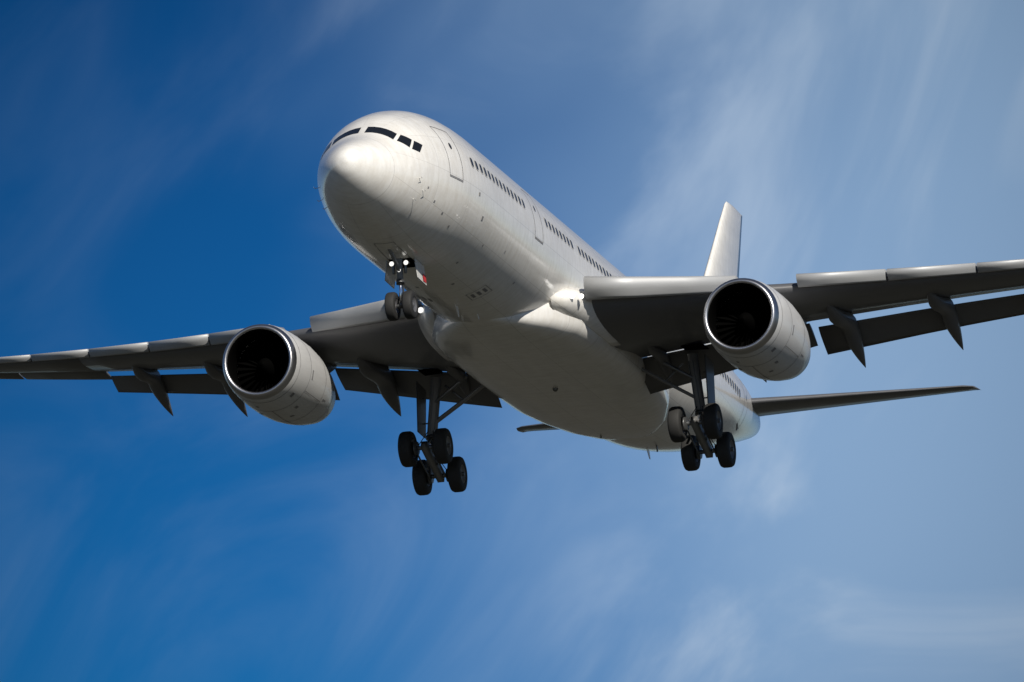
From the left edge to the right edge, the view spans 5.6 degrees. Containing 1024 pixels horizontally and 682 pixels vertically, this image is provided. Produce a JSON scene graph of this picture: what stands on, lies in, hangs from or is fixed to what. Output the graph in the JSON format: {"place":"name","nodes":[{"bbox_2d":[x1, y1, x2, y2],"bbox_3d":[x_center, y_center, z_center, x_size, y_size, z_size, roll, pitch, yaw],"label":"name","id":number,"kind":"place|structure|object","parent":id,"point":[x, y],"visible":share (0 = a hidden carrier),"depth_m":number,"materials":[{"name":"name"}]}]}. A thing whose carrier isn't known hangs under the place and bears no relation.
{"place":"outdoors","nodes":[
{"label":"outdoors","id":0,"kind":"place"},
{"bbox_2d":[0,111,1023,495],"bbox_3d":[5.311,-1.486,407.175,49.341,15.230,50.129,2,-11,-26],"label":"airplane","id":1,"kind":"object","parent":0,"point":[532,307],"visible":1,"depth_m":395.91,"materials":[{"name":"white paint"}]},
{"bbox_2d":[0,0,1023,681],"label":"sky","id":2,"kind":"structure","parent":0,"point":[160,159],"materials":[{"name":"blue"}]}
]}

